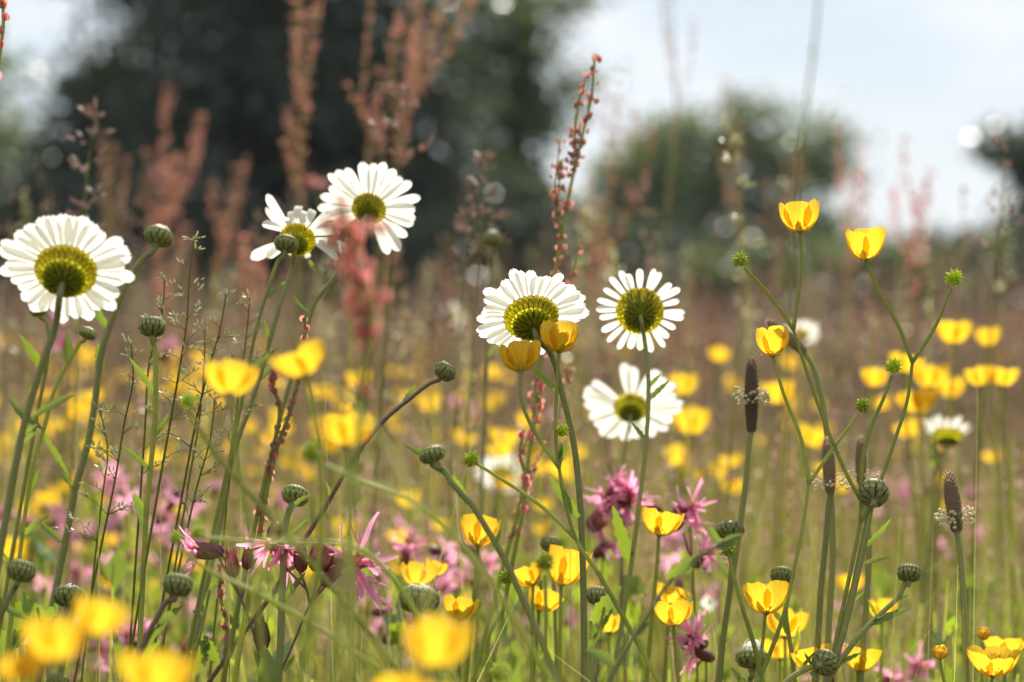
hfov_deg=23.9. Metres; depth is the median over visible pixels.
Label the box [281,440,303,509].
meadow buttercup
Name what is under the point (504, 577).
meadow buttercup
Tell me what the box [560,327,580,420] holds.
sorrel
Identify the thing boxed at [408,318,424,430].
seeding grass stalk
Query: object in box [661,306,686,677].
sorrel
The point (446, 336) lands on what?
sorrel
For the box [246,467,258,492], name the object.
meadow buttercup
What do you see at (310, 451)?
meadow buttercup
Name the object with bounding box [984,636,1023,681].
meadow buttercup
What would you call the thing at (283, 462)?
meadow buttercup
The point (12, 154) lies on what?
broadleaf tree
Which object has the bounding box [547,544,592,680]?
meadow buttercup
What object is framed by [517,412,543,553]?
meadow buttercup
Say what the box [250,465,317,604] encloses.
meadow buttercup
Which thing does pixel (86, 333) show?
oxeye daisy bud
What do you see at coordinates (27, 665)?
meadow buttercup
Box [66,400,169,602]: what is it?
meadow buttercup
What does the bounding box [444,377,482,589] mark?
seeding grass stalk
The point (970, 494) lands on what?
ragged robin
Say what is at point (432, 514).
grass blade
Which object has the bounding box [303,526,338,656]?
meadow buttercup
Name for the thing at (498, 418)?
sorrel
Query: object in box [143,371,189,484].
meadow buttercup
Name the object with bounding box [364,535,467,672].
ragged robin
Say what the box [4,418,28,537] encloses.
meadow buttercup
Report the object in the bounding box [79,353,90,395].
meadow buttercup
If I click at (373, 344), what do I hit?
sorrel
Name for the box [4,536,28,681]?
meadow buttercup
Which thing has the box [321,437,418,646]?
meadow buttercup
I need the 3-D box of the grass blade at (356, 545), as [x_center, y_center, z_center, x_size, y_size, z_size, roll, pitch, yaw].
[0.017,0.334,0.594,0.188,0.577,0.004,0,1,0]
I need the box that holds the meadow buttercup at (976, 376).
[964,365,995,627]
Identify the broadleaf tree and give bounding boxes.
[0,19,126,213]
[0,20,184,216]
[42,0,542,319]
[384,0,649,294]
[572,120,713,304]
[605,80,891,321]
[935,113,1023,252]
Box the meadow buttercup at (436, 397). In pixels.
[408,394,477,528]
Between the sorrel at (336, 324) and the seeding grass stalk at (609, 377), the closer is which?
the seeding grass stalk at (609, 377)
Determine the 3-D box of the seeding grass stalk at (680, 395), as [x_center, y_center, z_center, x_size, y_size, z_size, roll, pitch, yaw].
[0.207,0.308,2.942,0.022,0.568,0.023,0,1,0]
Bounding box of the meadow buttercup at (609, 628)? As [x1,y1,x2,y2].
[597,614,619,678]
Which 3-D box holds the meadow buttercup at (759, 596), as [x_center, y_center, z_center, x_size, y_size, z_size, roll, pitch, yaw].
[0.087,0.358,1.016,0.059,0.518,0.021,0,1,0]
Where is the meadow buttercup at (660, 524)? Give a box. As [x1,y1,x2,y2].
[641,507,684,681]
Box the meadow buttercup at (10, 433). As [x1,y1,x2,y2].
[4,414,42,512]
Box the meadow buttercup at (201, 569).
[191,559,210,679]
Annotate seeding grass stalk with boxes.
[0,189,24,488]
[0,371,8,657]
[9,301,44,652]
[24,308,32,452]
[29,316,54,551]
[38,403,71,605]
[46,391,66,574]
[47,311,68,616]
[51,319,88,616]
[51,401,109,681]
[57,96,114,673]
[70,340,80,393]
[73,333,142,681]
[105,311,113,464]
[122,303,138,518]
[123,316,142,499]
[127,421,143,521]
[128,271,178,651]
[129,231,205,651]
[154,287,243,650]
[159,390,222,651]
[162,319,238,651]
[167,328,194,661]
[184,359,195,522]
[208,288,267,678]
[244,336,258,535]
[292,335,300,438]
[300,373,313,503]
[331,368,368,677]
[350,385,376,678]
[362,411,385,574]
[363,351,380,448]
[379,310,417,638]
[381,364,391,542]
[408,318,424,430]
[416,333,429,426]
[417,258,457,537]
[432,302,447,516]
[437,220,482,615]
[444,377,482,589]
[453,149,512,671]
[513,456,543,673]
[519,369,541,666]
[533,363,552,573]
[553,413,575,681]
[571,284,591,461]
[591,284,611,370]
[593,320,615,469]
[600,368,637,681]
[606,282,625,562]
[619,325,643,637]
[645,271,665,470]
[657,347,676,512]
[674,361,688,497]
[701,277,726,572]
[717,113,766,654]
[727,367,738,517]
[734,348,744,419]
[772,0,818,681]
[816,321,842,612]
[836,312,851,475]
[843,268,891,616]
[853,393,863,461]
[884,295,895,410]
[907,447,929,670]
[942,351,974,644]
[962,136,1018,670]
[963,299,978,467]
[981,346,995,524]
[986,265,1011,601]
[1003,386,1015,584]
[1009,402,1023,591]
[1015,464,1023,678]
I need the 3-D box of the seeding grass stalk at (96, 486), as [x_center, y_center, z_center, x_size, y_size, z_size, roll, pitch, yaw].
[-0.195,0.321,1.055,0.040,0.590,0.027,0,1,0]
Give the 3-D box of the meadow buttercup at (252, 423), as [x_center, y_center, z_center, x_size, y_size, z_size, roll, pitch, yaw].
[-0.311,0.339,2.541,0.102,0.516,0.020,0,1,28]
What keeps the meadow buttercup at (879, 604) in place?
on the ground
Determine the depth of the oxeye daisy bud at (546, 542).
1.12 m
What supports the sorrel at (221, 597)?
on the ground
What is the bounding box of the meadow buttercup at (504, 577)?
[485,569,511,681]
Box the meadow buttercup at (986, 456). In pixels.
[982,447,1022,638]
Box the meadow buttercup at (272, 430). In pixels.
[262,419,292,520]
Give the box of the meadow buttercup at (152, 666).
[117,650,196,681]
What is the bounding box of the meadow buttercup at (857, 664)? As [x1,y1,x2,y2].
[843,645,881,681]
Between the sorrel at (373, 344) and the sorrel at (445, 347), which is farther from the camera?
the sorrel at (445, 347)
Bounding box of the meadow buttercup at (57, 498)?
[52,492,68,572]
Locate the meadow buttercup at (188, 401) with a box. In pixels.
[178,391,404,675]
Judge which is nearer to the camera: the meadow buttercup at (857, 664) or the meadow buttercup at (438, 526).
the meadow buttercup at (857, 664)
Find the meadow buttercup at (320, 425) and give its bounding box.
[310,416,333,531]
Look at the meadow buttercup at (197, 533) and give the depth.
0.80 m
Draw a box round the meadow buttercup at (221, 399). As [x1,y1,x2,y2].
[179,383,225,524]
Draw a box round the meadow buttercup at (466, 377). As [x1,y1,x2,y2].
[464,375,489,447]
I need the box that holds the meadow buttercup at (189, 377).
[180,361,222,472]
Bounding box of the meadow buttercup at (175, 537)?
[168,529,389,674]
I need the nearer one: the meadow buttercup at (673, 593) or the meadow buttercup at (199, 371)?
the meadow buttercup at (673, 593)
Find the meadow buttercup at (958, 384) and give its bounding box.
[892,375,987,626]
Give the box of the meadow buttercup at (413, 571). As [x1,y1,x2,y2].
[401,561,438,585]
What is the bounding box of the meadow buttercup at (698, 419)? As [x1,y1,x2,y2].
[673,409,709,655]
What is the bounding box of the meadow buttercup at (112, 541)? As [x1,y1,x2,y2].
[74,532,127,677]
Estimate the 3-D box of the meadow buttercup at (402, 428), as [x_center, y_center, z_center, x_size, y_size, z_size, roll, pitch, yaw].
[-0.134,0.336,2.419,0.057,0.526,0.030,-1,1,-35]
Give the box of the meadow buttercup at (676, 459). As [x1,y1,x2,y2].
[663,406,698,665]
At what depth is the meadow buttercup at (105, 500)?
2.02 m
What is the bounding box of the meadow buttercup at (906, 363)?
[888,351,929,676]
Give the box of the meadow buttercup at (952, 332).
[925,320,971,671]
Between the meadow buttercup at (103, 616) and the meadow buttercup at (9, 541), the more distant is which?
the meadow buttercup at (9, 541)
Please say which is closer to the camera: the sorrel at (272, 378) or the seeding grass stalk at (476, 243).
the sorrel at (272, 378)
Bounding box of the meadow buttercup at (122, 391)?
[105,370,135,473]
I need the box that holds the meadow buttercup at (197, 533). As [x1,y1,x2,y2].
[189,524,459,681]
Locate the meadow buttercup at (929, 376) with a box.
[913,363,948,678]
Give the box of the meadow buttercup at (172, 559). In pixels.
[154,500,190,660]
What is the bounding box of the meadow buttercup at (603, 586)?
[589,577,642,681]
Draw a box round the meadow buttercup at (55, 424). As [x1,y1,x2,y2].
[51,418,79,680]
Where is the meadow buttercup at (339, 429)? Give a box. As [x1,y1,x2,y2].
[323,411,373,681]
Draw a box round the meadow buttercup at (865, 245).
[731,199,964,652]
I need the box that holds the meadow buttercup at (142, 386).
[141,384,206,497]
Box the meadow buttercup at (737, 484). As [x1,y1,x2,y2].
[719,454,743,520]
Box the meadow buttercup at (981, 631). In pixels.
[977,627,989,681]
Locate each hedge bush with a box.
[0,162,108,315]
[19,165,280,320]
[244,168,491,321]
[425,157,589,321]
[483,212,683,320]
[587,209,771,320]
[671,217,850,323]
[779,226,996,319]
[875,218,1023,319]
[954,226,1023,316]
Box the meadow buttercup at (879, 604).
[869,598,898,681]
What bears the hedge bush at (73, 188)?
on the ground
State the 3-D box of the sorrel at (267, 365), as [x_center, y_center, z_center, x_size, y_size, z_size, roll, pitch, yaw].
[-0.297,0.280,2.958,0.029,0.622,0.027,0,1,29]
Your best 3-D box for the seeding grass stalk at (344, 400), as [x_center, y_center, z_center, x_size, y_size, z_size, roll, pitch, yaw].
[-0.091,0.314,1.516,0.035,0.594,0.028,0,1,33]
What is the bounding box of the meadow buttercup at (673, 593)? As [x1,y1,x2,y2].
[656,581,689,681]
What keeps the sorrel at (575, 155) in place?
on the ground
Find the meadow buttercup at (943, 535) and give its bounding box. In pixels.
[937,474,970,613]
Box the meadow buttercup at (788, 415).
[777,409,833,525]
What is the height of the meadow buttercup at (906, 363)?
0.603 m
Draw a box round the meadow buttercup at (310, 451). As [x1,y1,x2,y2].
[299,439,555,681]
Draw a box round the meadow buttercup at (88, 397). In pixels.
[78,390,106,520]
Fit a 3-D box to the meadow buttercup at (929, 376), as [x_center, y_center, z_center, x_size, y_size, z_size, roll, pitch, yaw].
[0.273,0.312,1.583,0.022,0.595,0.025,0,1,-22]
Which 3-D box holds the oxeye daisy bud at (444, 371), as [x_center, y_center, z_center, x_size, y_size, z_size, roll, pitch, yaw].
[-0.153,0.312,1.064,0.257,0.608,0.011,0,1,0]
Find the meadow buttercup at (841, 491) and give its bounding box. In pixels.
[813,463,855,679]
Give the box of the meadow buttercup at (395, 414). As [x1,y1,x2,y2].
[387,391,406,544]
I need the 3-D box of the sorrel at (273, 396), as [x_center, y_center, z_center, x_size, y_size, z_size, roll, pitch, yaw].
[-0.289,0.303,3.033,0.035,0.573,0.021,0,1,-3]
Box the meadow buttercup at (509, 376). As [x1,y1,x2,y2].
[457,373,512,432]
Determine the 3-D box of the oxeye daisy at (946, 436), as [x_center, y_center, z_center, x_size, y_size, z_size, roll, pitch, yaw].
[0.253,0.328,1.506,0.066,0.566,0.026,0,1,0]
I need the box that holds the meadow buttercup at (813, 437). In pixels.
[728,380,824,660]
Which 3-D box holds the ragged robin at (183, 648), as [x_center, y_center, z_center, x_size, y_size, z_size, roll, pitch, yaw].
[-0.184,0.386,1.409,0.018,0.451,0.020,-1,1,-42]
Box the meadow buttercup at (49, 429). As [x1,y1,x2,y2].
[8,423,57,522]
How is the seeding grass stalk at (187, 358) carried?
on the ground
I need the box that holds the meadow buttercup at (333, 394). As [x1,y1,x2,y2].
[325,388,350,515]
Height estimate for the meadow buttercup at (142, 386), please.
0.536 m
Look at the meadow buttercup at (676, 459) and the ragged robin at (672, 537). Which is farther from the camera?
the meadow buttercup at (676, 459)
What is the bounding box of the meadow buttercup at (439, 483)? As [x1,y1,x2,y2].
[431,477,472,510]
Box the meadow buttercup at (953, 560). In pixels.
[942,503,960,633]
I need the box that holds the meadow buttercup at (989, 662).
[966,645,1020,681]
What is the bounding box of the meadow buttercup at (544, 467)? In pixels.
[531,444,585,604]
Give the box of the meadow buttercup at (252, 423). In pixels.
[175,419,257,534]
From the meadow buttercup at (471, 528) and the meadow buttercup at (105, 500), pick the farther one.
the meadow buttercup at (105, 500)
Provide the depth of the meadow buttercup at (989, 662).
0.97 m
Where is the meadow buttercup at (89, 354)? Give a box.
[66,348,110,458]
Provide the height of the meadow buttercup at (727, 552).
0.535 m
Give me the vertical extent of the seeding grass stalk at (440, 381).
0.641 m
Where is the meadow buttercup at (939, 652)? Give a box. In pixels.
[932,644,947,681]
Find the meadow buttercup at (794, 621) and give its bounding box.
[766,608,809,679]
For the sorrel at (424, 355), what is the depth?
3.79 m
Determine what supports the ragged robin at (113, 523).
on the ground
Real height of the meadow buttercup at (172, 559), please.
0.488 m
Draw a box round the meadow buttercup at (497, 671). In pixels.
[488,660,511,681]
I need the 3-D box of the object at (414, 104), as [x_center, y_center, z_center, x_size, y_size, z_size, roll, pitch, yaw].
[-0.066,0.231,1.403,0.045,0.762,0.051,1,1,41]
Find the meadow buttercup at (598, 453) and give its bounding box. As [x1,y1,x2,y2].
[558,413,599,562]
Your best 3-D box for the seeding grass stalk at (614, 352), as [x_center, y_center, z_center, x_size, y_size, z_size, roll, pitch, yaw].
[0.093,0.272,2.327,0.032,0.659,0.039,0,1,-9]
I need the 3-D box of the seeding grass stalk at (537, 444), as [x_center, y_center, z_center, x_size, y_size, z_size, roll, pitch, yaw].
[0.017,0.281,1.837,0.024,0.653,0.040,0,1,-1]
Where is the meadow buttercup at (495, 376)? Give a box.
[482,365,507,514]
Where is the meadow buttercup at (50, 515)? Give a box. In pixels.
[23,514,57,594]
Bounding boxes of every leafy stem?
[0,600,34,681]
[19,590,60,677]
[188,585,219,681]
[586,525,743,681]
[589,586,621,681]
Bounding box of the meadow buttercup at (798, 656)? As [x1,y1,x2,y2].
[790,643,829,681]
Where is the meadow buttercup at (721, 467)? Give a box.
[678,459,727,600]
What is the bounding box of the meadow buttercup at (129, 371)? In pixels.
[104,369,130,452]
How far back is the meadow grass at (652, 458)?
3.38 m
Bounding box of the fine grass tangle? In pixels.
[0,358,1023,681]
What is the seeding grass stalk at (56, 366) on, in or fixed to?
on the ground
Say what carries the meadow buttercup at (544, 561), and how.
on the ground
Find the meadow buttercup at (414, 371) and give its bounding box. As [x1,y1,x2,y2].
[413,369,418,409]
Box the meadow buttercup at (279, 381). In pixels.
[257,370,287,509]
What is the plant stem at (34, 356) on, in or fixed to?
on the ground
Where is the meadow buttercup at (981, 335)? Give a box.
[974,327,1007,638]
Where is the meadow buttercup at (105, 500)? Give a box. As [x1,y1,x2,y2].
[54,495,108,599]
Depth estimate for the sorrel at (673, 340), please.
2.67 m
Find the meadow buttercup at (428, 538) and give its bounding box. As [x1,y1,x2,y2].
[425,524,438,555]
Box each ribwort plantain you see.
[715,355,770,681]
[764,316,835,681]
[811,436,850,681]
[841,435,880,681]
[934,469,975,681]
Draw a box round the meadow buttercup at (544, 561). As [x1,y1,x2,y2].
[534,552,554,681]
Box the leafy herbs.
[0,488,1023,681]
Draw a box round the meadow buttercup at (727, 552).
[720,546,764,681]
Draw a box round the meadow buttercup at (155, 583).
[101,535,162,615]
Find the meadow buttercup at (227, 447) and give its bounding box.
[194,432,230,491]
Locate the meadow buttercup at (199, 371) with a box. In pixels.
[167,358,202,448]
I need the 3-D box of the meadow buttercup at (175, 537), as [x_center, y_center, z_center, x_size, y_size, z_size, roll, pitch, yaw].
[0.038,0.341,0.803,0.305,0.558,0.006,0,1,0]
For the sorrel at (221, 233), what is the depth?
2.99 m
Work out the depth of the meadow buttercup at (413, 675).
0.61 m
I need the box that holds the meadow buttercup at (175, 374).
[166,371,185,488]
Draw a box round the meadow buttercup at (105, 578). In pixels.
[96,574,111,678]
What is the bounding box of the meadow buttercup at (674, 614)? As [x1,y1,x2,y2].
[654,600,693,681]
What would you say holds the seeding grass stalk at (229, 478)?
on the ground
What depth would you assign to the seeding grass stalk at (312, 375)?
2.93 m
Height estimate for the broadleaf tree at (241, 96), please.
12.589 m
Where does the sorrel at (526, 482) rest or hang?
on the ground
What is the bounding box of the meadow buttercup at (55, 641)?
[21,616,88,681]
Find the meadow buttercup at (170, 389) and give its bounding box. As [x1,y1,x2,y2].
[159,382,198,523]
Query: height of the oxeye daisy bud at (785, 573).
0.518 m
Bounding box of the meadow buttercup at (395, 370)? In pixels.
[388,368,409,421]
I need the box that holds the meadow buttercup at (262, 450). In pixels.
[210,445,269,552]
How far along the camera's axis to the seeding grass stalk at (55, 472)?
2.29 m
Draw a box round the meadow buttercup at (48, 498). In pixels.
[7,492,57,613]
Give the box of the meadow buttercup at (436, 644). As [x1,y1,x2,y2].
[403,615,473,681]
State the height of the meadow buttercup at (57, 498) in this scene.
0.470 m
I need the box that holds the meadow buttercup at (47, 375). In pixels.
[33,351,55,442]
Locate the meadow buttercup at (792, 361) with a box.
[777,355,822,544]
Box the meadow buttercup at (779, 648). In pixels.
[759,639,798,681]
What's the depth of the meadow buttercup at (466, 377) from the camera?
3.79 m
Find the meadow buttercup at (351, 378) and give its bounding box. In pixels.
[334,370,371,669]
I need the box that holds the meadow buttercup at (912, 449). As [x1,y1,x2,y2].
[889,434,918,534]
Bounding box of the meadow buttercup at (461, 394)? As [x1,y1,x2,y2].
[459,390,476,432]
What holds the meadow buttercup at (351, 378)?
on the ground
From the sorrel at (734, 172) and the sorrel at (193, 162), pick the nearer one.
the sorrel at (734, 172)
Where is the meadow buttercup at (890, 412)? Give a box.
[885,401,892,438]
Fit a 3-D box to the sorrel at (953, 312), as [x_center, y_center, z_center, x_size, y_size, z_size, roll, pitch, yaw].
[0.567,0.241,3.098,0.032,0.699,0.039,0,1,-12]
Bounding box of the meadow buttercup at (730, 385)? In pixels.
[724,376,741,453]
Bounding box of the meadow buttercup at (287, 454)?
[285,424,296,483]
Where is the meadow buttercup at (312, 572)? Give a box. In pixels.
[303,517,374,681]
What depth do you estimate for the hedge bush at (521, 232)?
47.22 m
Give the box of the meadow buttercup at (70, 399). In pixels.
[36,389,86,507]
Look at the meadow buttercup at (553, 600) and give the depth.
1.09 m
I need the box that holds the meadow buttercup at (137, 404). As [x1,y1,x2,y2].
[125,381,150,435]
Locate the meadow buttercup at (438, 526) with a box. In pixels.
[430,520,450,547]
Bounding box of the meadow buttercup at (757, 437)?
[756,420,798,454]
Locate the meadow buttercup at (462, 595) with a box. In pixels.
[436,574,471,609]
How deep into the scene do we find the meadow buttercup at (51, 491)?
2.19 m
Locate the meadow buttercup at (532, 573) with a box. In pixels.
[514,560,541,681]
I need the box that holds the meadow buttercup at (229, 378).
[204,359,268,681]
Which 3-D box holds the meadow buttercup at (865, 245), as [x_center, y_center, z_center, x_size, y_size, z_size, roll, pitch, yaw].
[0.131,0.279,1.004,0.113,0.676,0.019,0,1,0]
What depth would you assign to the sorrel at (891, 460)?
2.11 m
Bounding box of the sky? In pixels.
[0,0,1023,311]
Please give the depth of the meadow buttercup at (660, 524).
1.07 m
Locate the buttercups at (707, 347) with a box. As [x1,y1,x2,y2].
[1,317,1022,450]
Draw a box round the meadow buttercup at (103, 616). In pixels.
[75,594,130,681]
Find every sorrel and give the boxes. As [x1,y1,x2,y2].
[0,0,9,78]
[0,270,1023,519]
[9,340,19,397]
[23,344,50,568]
[26,316,57,585]
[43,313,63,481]
[46,392,74,524]
[50,309,87,565]
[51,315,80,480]
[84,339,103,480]
[99,131,130,466]
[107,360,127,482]
[114,387,135,530]
[131,367,156,526]
[139,84,205,480]
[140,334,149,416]
[156,249,187,519]
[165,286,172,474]
[171,263,198,652]
[200,323,226,612]
[208,157,248,436]
[215,562,230,681]
[221,368,281,681]
[222,219,274,622]
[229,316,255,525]
[234,311,309,681]
[236,272,260,467]
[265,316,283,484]
[266,263,283,400]
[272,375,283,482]
[278,275,292,396]
[280,118,313,659]
[282,0,322,616]
[292,268,316,441]
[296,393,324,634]
[305,294,339,612]
[307,175,390,681]
[329,0,375,534]
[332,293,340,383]
[337,287,379,661]
[343,284,356,372]
[355,239,400,663]
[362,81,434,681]
[366,399,382,548]
[370,259,389,476]
[373,0,479,548]
[401,336,422,482]
[404,263,438,521]
[408,322,414,457]
[415,285,424,379]
[422,332,427,381]
[432,296,462,467]
[439,233,469,512]
[442,308,455,395]
[445,308,454,441]
[469,257,486,414]
[471,54,602,681]
[489,370,527,553]
[489,381,544,681]
[550,389,569,598]
[552,307,570,414]
[558,250,578,481]
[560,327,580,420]
[566,191,606,593]
[583,80,656,461]
[584,339,597,474]
[592,420,599,540]
[593,229,611,494]
[607,289,638,589]
[611,334,629,464]
[643,0,696,526]
[652,303,678,575]
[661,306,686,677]
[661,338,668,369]
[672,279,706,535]
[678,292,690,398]
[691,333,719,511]
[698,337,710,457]
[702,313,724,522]
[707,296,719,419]
[718,76,753,560]
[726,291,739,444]
[762,284,771,327]
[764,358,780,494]
[765,152,802,505]
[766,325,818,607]
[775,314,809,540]
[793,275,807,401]
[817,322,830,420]
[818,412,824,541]
[834,128,872,500]
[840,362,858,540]
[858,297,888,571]
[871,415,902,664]
[887,136,936,565]
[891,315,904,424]
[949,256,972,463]
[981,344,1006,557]
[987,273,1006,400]
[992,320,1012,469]
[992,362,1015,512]
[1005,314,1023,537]
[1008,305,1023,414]
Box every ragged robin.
[0,503,62,597]
[24,634,109,681]
[32,501,97,674]
[43,310,79,612]
[57,585,118,680]
[65,531,157,681]
[87,616,147,667]
[91,458,180,649]
[100,481,161,552]
[106,609,171,649]
[120,476,172,547]
[138,473,222,638]
[146,541,217,628]
[154,477,188,655]
[157,335,195,612]
[172,592,250,677]
[173,512,397,672]
[180,618,216,681]
[234,484,299,635]
[290,625,331,681]
[325,576,388,666]
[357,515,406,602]
[357,525,417,657]
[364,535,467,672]
[367,503,434,649]
[371,589,425,668]
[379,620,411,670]
[386,427,419,487]
[386,522,475,679]
[428,559,473,617]
[428,580,498,678]
[451,397,492,474]
[461,548,499,678]
[527,603,580,681]
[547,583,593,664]
[583,464,662,681]
[586,496,623,681]
[644,535,679,681]
[654,527,723,671]
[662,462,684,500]
[664,608,715,681]
[672,478,728,681]
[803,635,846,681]
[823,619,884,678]
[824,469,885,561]
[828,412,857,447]
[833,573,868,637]
[874,640,935,681]
[886,477,911,605]
[895,656,905,676]
[917,481,990,615]
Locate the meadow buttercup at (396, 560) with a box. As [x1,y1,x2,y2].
[386,530,412,670]
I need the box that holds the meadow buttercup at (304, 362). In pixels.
[269,337,325,681]
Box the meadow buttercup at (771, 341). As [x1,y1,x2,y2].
[755,325,871,681]
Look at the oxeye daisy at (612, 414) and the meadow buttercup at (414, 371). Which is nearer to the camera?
the oxeye daisy at (612, 414)
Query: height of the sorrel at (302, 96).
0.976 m
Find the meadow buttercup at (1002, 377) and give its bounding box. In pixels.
[988,364,1019,681]
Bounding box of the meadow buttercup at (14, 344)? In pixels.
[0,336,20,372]
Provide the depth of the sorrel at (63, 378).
2.28 m
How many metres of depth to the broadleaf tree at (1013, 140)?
69.69 m
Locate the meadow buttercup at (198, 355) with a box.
[166,345,207,447]
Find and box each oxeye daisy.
[0,214,134,569]
[186,193,346,681]
[244,161,420,636]
[438,302,462,544]
[475,453,528,624]
[476,268,602,681]
[583,362,683,681]
[596,268,684,681]
[790,320,819,672]
[909,414,971,681]
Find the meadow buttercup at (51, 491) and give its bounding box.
[28,485,61,522]
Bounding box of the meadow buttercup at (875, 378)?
[861,367,888,681]
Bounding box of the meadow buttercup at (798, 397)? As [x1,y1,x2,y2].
[788,395,816,490]
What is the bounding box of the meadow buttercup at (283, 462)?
[281,423,316,510]
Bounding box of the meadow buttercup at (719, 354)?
[709,346,730,645]
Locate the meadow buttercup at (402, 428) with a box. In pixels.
[364,414,404,517]
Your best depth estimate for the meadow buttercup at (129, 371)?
4.21 m
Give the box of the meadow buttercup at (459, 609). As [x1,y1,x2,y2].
[443,594,478,681]
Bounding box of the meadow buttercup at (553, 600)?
[528,585,564,680]
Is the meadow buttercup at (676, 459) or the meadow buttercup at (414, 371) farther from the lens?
the meadow buttercup at (414, 371)
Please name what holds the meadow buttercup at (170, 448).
on the ground
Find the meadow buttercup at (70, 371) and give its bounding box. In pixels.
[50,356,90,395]
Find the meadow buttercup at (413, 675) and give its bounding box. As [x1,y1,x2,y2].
[371,667,423,681]
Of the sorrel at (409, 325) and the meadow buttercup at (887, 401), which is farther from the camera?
the sorrel at (409, 325)
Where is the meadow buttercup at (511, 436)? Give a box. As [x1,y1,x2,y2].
[490,425,572,655]
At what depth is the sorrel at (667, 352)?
4.65 m
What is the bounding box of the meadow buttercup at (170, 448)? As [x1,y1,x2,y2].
[161,426,175,498]
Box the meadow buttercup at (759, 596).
[743,580,788,681]
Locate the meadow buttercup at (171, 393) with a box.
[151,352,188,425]
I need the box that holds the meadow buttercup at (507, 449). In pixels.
[474,443,517,629]
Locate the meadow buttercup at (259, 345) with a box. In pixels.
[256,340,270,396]
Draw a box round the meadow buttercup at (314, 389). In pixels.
[269,382,332,507]
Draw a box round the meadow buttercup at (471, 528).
[461,513,500,681]
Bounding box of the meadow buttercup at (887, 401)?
[871,395,950,612]
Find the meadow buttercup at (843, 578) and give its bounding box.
[836,574,864,681]
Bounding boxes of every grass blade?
[112,631,124,681]
[194,548,370,681]
[198,527,452,681]
[232,483,286,681]
[258,646,279,681]
[321,620,434,681]
[323,377,434,680]
[329,470,508,681]
[332,446,349,681]
[345,437,359,681]
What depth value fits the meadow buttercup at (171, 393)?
3.86 m
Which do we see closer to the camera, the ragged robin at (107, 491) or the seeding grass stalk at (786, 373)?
the seeding grass stalk at (786, 373)
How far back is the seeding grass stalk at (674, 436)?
2.49 m
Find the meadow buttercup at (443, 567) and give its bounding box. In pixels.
[425,557,448,680]
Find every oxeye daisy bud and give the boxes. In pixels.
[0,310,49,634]
[0,559,35,621]
[1,326,96,681]
[34,224,173,681]
[46,674,69,681]
[52,583,85,674]
[123,316,168,652]
[125,572,193,681]
[184,234,298,661]
[207,361,455,681]
[258,484,311,681]
[397,583,440,681]
[402,444,560,681]
[473,230,502,670]
[540,536,560,670]
[587,586,612,681]
[714,521,744,681]
[731,637,769,681]
[770,566,798,681]
[783,648,837,681]
[808,478,891,681]
[832,563,921,678]
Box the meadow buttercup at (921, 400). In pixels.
[894,388,937,672]
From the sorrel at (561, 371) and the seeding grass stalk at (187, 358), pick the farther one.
the sorrel at (561, 371)
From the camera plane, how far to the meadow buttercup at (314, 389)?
2.45 m
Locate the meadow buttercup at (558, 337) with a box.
[461,320,660,681]
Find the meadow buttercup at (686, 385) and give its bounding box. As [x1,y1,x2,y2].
[668,373,698,673]
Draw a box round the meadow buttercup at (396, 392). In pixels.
[392,390,410,420]
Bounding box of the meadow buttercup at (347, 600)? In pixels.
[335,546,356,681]
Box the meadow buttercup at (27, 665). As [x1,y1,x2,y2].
[0,648,45,681]
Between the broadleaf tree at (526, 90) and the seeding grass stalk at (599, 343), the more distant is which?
the broadleaf tree at (526, 90)
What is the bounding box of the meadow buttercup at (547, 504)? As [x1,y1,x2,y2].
[531,499,569,672]
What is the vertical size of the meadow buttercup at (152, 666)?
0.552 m
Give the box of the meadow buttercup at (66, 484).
[59,449,111,587]
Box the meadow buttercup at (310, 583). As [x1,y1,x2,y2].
[301,529,406,672]

